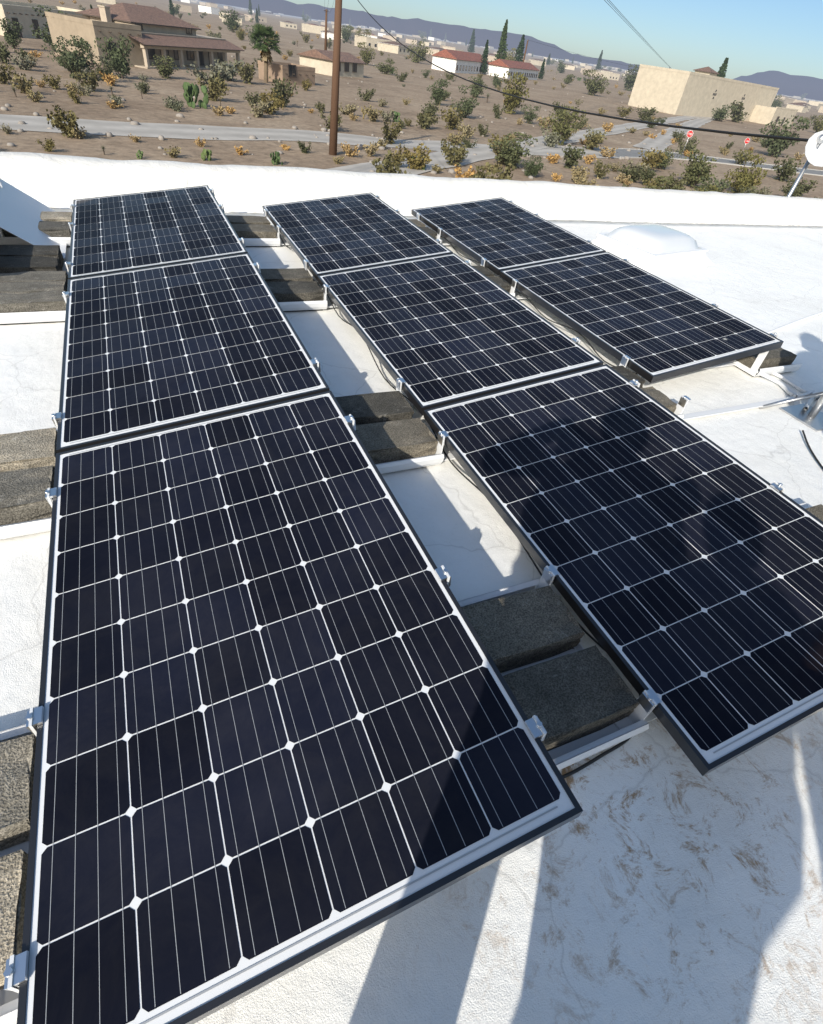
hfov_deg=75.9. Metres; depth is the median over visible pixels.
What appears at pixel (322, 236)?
solar panel
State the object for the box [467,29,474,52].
cypress tree
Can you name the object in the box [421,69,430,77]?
mesquite tree
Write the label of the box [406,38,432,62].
shrub
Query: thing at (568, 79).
mesquite tree
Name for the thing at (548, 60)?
cypress tree
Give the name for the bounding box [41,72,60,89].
creosote shrub
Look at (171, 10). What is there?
cypress tree
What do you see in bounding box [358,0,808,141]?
service drop wire
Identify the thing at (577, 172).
dry shrub
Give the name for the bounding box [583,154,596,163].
dry shrub
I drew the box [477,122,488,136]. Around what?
creosote shrub
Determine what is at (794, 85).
mountain range
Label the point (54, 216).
ballast block
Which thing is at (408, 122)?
creosote shrub
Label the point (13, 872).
ballast block
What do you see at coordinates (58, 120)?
creosote shrub
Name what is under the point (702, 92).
tan stucco hall
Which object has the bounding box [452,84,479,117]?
shrub
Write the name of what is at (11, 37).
bush
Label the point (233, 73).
sage shrub
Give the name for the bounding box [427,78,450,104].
shrub
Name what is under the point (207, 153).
prickly pear cactus
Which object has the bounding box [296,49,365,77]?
small sand house
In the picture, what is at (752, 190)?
creosote shrub
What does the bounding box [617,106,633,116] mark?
creosote shrub
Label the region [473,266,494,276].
ballast block
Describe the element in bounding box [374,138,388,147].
dry shrub
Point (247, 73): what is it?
creosote shrub
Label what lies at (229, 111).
dry shrub
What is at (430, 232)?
ballast block
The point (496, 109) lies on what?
creosote shrub
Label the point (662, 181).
mesquite tree
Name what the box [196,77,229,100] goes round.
creosote shrub
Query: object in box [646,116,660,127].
creosote shrub
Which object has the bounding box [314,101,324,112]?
creosote shrub
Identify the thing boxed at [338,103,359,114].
sage shrub
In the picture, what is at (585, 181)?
sage shrub
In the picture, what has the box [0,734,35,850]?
ballast block
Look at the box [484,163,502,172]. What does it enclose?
dry shrub
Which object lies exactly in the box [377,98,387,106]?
sage shrub
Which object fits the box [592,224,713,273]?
skylight dome
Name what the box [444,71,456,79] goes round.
mesquite tree
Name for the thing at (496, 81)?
mesquite tree
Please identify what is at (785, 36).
sky
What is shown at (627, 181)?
dry shrub
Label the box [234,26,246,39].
mesquite tree
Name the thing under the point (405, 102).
sage shrub
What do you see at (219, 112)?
dry shrub
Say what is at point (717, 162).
road kerbs and markings
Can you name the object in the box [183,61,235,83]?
sage shrub
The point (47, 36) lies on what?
bush
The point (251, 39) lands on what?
mesquite tree
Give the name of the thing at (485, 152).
gravel side track
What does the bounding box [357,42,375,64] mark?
mesquite tree
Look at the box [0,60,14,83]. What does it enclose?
creosote shrub
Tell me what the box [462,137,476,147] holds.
creosote shrub
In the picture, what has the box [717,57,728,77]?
cypress tree
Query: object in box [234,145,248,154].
dry shrub
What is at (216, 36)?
sage shrub
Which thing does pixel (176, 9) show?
mesquite tree
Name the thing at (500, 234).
solar panel
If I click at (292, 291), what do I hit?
ballast block
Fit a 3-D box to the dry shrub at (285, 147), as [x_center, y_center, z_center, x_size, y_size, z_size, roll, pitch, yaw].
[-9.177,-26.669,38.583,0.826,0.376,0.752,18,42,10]
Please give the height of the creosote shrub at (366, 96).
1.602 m
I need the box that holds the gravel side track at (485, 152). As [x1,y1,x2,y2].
[325,115,714,174]
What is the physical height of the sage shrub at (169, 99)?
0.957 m
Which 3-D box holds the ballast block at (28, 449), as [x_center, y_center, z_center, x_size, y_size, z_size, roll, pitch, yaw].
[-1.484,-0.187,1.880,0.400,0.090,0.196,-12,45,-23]
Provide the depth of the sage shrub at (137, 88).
53.40 m
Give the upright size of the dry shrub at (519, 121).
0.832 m
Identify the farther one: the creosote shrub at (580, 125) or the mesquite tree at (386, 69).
the mesquite tree at (386, 69)
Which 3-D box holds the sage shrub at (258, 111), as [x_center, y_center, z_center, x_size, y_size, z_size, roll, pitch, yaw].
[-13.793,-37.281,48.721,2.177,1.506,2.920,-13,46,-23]
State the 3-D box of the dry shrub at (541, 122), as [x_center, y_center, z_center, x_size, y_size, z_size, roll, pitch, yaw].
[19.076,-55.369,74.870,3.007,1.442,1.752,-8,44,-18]
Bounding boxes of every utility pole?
[324,9,327,49]
[329,0,341,155]
[523,40,528,61]
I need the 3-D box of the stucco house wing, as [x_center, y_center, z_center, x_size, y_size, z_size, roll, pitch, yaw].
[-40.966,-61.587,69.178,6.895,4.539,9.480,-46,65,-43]
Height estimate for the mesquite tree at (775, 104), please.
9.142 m
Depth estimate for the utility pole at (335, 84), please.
36.49 m
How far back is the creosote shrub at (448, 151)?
41.41 m
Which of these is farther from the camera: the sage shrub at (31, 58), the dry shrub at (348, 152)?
the sage shrub at (31, 58)
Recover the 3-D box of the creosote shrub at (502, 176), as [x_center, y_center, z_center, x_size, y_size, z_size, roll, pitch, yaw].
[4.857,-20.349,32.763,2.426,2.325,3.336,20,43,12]
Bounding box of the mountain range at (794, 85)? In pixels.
[734,71,822,100]
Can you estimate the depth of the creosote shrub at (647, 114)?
111.70 m
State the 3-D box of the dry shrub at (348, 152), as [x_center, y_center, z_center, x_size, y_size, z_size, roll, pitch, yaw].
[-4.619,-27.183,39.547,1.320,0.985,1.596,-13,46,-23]
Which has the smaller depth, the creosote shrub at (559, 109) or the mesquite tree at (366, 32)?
the creosote shrub at (559, 109)
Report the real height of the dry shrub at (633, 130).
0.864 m
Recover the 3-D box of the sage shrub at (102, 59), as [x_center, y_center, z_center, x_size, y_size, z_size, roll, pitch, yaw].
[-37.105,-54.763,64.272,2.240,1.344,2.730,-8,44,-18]
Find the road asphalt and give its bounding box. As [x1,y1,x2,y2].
[591,148,822,174]
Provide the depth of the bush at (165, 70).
63.81 m
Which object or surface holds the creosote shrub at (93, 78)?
on the desert terrain
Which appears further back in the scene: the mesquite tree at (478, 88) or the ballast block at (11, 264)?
the mesquite tree at (478, 88)
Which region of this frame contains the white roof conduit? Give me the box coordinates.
[756,311,822,410]
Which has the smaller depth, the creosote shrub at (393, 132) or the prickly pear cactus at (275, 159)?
the prickly pear cactus at (275, 159)
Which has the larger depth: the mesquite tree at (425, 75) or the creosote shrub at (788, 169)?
the mesquite tree at (425, 75)
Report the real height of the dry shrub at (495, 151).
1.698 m
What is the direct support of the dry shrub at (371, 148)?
on the desert terrain
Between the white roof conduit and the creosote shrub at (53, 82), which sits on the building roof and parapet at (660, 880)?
the white roof conduit
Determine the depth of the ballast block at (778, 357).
3.43 m
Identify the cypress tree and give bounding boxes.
[169,0,174,15]
[248,0,252,14]
[255,8,259,22]
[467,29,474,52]
[480,39,488,73]
[494,19,507,59]
[514,34,524,61]
[537,58,544,78]
[546,53,550,64]
[595,50,602,69]
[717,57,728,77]
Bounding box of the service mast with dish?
[786,131,822,196]
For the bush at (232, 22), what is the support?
on the desert terrain
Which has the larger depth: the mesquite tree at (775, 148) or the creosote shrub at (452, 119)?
the mesquite tree at (775, 148)
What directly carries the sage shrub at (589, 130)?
on the desert terrain
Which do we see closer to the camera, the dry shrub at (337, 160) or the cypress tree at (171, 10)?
the dry shrub at (337, 160)
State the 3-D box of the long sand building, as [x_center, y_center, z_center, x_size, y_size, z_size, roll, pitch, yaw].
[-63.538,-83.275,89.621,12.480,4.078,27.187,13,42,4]
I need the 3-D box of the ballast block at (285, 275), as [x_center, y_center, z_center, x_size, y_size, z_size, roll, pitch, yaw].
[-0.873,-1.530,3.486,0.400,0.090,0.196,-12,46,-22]
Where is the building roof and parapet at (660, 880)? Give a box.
[0,152,822,1023]
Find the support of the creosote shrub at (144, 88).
on the desert terrain
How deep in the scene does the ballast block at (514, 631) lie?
1.56 m
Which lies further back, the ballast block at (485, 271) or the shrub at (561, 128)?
the shrub at (561, 128)
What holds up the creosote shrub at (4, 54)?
on the desert terrain
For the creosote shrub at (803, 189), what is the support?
on the desert terrain
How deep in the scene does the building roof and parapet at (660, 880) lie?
1.36 m
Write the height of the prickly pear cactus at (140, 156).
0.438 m
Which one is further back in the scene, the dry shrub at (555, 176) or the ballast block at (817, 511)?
the dry shrub at (555, 176)
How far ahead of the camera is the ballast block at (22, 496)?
1.72 m
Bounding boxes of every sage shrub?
[0,123,12,133]
[9,53,37,69]
[23,51,38,66]
[63,81,78,93]
[73,82,93,95]
[96,55,113,69]
[107,93,122,107]
[133,81,145,90]
[138,73,147,80]
[162,95,181,107]
[169,99,184,111]
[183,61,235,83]
[208,32,220,37]
[214,58,244,80]
[249,97,272,116]
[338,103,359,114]
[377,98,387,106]
[379,109,394,120]
[402,97,411,104]
[457,121,478,138]
[540,126,563,146]
[565,129,578,140]
[574,174,598,185]
[586,125,607,137]
[610,162,625,171]
[627,160,655,179]
[758,186,772,194]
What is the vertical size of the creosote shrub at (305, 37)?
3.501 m
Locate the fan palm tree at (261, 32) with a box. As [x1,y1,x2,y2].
[251,23,282,82]
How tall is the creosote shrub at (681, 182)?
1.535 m
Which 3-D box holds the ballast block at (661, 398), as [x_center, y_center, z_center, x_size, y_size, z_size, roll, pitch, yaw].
[1.165,-0.555,2.766,0.400,0.090,0.196,-11,46,-21]
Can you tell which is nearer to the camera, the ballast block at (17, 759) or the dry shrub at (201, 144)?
the ballast block at (17, 759)
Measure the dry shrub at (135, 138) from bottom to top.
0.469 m
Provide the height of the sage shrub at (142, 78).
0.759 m
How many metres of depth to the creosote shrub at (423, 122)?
57.19 m
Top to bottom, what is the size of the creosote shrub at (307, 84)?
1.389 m
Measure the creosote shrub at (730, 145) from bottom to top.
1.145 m
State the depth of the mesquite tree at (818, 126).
171.15 m
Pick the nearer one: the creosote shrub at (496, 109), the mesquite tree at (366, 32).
the creosote shrub at (496, 109)
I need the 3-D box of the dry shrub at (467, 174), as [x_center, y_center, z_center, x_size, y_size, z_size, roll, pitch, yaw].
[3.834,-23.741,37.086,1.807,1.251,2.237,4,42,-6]
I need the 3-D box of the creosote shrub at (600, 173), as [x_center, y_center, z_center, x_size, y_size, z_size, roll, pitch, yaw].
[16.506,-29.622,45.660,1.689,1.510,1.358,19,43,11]
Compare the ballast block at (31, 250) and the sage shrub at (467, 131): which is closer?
the ballast block at (31, 250)
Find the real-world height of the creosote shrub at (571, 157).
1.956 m
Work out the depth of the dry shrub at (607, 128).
81.26 m
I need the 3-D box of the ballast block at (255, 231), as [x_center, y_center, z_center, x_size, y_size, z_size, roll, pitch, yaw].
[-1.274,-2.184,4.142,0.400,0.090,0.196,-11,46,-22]
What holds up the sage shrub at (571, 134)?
on the desert terrain
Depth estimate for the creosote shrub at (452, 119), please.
59.63 m
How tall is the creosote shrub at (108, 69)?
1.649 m
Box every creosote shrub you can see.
[0,41,12,63]
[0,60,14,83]
[12,48,34,56]
[35,138,54,151]
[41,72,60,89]
[46,105,78,137]
[67,89,84,103]
[71,68,101,91]
[95,62,112,80]
[138,81,149,93]
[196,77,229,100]
[234,59,257,83]
[243,91,261,105]
[259,88,284,114]
[269,77,298,106]
[297,140,311,152]
[301,32,309,42]
[302,79,311,90]
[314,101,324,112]
[318,111,342,128]
[357,87,375,100]
[371,148,406,173]
[381,119,402,144]
[387,150,407,165]
[395,71,408,81]
[395,142,431,169]
[404,118,411,125]
[416,109,437,128]
[421,105,435,119]
[425,101,438,113]
[439,105,464,129]
[440,138,468,166]
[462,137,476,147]
[469,162,514,179]
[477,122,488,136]
[487,131,517,152]
[492,103,505,118]
[552,101,579,118]
[562,144,588,168]
[574,118,588,128]
[583,131,606,149]
[593,158,611,178]
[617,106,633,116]
[617,162,644,182]
[635,105,658,120]
[638,148,667,170]
[639,167,656,185]
[642,177,666,188]
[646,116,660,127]
[664,171,691,189]
[672,129,685,140]
[674,134,699,152]
[726,141,734,148]
[727,100,748,122]
[732,149,750,164]
[738,184,764,193]
[771,155,803,180]
[779,184,802,196]
[785,177,817,196]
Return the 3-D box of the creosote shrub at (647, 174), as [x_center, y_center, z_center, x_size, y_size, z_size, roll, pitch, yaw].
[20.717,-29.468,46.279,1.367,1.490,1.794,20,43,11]
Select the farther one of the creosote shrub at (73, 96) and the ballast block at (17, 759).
the creosote shrub at (73, 96)
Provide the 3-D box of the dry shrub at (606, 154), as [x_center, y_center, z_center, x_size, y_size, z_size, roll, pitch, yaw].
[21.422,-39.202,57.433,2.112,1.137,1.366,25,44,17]
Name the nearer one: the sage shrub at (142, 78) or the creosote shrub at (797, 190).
the creosote shrub at (797, 190)
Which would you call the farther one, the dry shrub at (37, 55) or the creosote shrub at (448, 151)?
the dry shrub at (37, 55)
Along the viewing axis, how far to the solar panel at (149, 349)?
2.33 m
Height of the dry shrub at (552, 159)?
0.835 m
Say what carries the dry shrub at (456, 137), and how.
on the desert terrain
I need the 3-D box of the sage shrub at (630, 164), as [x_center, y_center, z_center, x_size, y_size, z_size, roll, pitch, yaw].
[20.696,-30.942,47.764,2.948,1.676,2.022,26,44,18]
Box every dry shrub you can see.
[10,71,34,93]
[26,90,43,101]
[28,50,43,56]
[34,80,44,86]
[69,126,86,138]
[99,71,117,85]
[105,100,124,108]
[128,133,140,141]
[164,145,180,157]
[194,136,205,146]
[211,106,226,115]
[225,106,236,113]
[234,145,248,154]
[281,144,290,149]
[332,155,344,163]
[341,141,359,156]
[348,113,358,120]
[363,141,379,156]
[364,103,382,121]
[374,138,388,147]
[431,164,444,172]
[446,132,466,144]
[454,164,476,177]
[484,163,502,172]
[492,139,507,163]
[517,118,525,124]
[536,115,552,127]
[546,153,560,163]
[551,172,561,180]
[571,165,590,183]
[579,138,586,144]
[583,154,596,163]
[597,107,607,113]
[600,146,617,158]
[602,122,614,131]
[614,173,630,182]
[623,179,632,184]
[625,127,636,132]
[719,146,729,153]
[752,137,759,141]
[794,152,804,159]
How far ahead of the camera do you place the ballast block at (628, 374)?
2.94 m
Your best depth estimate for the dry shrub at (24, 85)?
43.02 m
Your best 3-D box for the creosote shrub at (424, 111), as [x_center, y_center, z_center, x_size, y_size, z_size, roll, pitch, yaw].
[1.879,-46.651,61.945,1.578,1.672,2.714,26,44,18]
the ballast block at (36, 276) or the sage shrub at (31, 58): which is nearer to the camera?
the ballast block at (36, 276)
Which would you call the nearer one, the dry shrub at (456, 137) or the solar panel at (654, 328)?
the solar panel at (654, 328)
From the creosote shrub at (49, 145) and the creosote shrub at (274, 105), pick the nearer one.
the creosote shrub at (49, 145)
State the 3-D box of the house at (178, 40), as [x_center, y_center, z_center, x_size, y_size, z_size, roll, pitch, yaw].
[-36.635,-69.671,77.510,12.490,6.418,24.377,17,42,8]
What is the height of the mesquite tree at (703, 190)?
1.921 m
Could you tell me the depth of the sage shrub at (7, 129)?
31.59 m
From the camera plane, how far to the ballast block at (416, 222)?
4.83 m
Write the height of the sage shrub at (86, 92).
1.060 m
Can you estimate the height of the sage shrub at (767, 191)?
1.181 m
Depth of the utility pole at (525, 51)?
270.66 m
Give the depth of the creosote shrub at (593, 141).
60.41 m
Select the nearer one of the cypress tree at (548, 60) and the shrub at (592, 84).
the shrub at (592, 84)
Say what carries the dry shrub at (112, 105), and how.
on the desert terrain
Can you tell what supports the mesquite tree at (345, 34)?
on the desert terrain
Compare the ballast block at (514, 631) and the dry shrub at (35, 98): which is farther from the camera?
the dry shrub at (35, 98)
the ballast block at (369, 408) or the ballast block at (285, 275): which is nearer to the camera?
the ballast block at (369, 408)
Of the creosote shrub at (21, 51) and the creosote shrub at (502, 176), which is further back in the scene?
the creosote shrub at (21, 51)
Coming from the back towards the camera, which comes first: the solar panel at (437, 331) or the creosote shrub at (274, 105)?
the creosote shrub at (274, 105)
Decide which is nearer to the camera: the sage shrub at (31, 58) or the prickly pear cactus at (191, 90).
the prickly pear cactus at (191, 90)
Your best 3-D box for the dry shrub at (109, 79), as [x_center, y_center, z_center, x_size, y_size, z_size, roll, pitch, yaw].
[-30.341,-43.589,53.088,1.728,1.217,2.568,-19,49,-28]
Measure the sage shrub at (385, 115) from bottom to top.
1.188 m
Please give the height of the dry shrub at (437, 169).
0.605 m
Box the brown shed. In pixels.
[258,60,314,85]
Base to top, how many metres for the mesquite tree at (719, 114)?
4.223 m
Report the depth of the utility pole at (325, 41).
171.94 m
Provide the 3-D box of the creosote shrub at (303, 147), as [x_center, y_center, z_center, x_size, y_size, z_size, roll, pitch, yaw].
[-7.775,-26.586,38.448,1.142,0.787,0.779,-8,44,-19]
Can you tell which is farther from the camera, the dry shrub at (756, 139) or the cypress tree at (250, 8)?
the cypress tree at (250, 8)
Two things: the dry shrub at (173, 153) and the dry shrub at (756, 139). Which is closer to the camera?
the dry shrub at (173, 153)
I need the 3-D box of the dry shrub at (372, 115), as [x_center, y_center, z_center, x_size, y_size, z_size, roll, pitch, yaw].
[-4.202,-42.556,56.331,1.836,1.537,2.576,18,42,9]
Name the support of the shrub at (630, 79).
on the desert terrain
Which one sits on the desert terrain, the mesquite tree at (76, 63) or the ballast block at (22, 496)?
the mesquite tree at (76, 63)
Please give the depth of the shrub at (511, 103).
84.35 m
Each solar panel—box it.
[17,391,582,1023]
[56,253,329,452]
[68,185,247,278]
[262,193,452,280]
[317,253,603,414]
[411,197,605,274]
[424,364,822,775]
[499,251,783,382]
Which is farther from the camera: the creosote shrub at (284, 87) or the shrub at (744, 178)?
the creosote shrub at (284, 87)
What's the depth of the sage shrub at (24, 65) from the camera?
53.95 m
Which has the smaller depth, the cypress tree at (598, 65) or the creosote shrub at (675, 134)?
the creosote shrub at (675, 134)
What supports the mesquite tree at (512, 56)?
on the desert terrain
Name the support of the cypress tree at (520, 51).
on the desert terrain
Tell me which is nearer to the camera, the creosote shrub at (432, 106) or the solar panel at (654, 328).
the solar panel at (654, 328)
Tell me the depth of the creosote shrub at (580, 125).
79.10 m
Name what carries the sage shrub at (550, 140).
on the desert terrain
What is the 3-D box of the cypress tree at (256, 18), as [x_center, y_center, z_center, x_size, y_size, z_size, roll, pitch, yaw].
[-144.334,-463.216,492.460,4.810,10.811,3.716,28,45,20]
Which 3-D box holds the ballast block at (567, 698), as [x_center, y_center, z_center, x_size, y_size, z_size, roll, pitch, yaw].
[0.388,0.516,1.433,0.400,0.090,0.196,-11,45,-21]
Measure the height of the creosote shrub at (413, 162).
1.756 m
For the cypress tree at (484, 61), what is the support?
on the desert terrain
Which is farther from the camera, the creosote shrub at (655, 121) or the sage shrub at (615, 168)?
the creosote shrub at (655, 121)
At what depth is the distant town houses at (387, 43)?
538.64 m
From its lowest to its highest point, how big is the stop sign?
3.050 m
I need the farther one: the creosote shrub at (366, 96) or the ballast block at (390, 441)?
the creosote shrub at (366, 96)
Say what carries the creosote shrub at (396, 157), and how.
on the desert terrain
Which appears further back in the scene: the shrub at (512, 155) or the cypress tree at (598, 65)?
the cypress tree at (598, 65)
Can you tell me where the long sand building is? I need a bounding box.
[0,0,82,38]
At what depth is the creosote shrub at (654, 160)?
52.50 m
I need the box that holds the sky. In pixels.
[286,0,822,78]
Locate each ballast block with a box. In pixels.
[0,245,63,266]
[0,256,61,272]
[0,271,67,286]
[0,281,66,291]
[0,291,65,312]
[0,427,56,471]
[0,465,54,525]
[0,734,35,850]
[0,849,27,989]
[2,221,70,236]
[40,211,71,221]
[226,215,270,224]
[231,224,276,237]
[260,268,312,281]
[266,281,323,301]
[335,391,413,424]
[355,418,437,463]
[408,219,425,226]
[419,227,436,238]
[462,585,584,672]
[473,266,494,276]
[486,276,510,292]
[503,645,638,750]
[611,366,645,387]
[640,386,676,412]
[737,348,796,369]
[805,504,822,521]
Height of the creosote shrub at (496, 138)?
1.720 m
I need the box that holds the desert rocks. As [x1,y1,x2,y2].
[0,41,819,197]
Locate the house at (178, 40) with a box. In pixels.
[75,3,244,68]
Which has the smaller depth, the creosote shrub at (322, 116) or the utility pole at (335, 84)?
the utility pole at (335, 84)
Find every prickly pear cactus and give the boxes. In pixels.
[136,150,142,158]
[183,82,208,108]
[201,149,211,160]
[270,151,282,164]
[393,111,401,122]
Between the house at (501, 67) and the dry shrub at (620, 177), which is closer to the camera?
the dry shrub at (620, 177)
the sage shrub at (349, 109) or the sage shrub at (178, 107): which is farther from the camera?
the sage shrub at (349, 109)
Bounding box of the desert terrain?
[0,0,822,198]
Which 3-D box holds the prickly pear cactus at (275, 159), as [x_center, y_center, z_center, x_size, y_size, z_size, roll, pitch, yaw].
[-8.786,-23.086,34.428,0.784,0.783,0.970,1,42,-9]
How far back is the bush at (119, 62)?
57.96 m
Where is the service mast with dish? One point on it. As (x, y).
(814, 150)
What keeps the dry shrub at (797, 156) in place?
on the desert terrain
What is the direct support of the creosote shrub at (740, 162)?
on the desert terrain
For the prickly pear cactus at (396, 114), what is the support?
on the desert terrain
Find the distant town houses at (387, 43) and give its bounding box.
[96,0,822,112]
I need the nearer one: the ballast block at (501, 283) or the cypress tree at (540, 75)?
the ballast block at (501, 283)
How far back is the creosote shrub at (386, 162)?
31.60 m
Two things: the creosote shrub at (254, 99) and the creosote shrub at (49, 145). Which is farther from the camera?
the creosote shrub at (254, 99)
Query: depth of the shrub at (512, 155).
43.74 m
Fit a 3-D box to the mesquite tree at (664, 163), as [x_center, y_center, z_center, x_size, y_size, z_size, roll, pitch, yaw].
[26.586,-37.240,55.456,3.748,2.186,1.928,-6,44,-17]
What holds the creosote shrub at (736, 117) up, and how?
on the desert terrain
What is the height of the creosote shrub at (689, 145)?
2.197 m
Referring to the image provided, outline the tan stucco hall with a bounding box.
[628,64,797,126]
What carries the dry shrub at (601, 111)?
on the desert terrain
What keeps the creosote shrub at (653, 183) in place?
on the desert terrain
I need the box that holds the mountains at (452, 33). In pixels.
[200,0,639,70]
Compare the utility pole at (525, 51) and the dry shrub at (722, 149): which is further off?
the utility pole at (525, 51)
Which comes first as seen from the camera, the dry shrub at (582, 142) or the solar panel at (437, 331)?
the solar panel at (437, 331)
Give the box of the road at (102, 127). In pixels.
[0,114,619,157]
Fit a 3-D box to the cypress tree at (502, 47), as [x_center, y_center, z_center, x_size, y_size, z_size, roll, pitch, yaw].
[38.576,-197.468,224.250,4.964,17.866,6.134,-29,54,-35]
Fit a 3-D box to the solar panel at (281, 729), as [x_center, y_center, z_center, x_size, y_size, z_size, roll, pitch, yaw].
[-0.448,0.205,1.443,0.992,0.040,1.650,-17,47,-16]
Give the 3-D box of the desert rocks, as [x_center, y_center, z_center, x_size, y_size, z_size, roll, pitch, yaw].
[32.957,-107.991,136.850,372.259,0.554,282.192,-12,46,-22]
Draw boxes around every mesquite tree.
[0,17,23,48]
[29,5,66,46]
[41,36,93,78]
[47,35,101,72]
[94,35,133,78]
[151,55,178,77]
[168,4,180,14]
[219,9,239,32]
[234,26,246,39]
[245,24,263,46]
[341,25,351,41]
[355,27,370,36]
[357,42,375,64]
[373,58,397,74]
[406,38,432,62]
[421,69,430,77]
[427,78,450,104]
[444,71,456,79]
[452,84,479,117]
[468,76,487,96]
[488,73,503,87]
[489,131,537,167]
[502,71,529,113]
[505,48,516,60]
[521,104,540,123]
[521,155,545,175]
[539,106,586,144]
[554,58,567,72]
[563,74,574,83]
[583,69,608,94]
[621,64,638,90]
[642,175,685,189]
[656,147,682,169]
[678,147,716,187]
[690,184,729,192]
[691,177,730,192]
[711,105,737,120]
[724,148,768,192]
[759,115,813,157]
[771,94,783,106]
[812,115,822,132]
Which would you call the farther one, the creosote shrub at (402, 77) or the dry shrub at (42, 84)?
the creosote shrub at (402, 77)
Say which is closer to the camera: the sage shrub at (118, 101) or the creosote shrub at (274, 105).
the sage shrub at (118, 101)
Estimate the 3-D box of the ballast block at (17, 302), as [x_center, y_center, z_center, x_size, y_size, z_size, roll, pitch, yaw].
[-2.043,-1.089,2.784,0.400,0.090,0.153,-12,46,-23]
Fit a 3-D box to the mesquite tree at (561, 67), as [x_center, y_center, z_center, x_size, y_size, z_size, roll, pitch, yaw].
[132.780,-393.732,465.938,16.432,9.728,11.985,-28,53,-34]
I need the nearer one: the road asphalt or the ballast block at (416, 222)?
the ballast block at (416, 222)
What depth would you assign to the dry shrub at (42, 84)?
46.84 m
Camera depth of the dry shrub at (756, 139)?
105.64 m
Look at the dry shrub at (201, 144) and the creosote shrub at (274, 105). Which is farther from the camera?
the creosote shrub at (274, 105)
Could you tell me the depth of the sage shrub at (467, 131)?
55.41 m
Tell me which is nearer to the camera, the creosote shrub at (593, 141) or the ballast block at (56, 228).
the ballast block at (56, 228)
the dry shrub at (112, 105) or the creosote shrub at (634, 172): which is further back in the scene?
the creosote shrub at (634, 172)
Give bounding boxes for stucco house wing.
[44,11,144,65]
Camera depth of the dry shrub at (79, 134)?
32.98 m
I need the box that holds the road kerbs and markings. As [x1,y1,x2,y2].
[584,147,822,175]
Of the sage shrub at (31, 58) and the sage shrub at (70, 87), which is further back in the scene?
the sage shrub at (31, 58)
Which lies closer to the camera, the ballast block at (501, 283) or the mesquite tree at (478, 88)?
the ballast block at (501, 283)

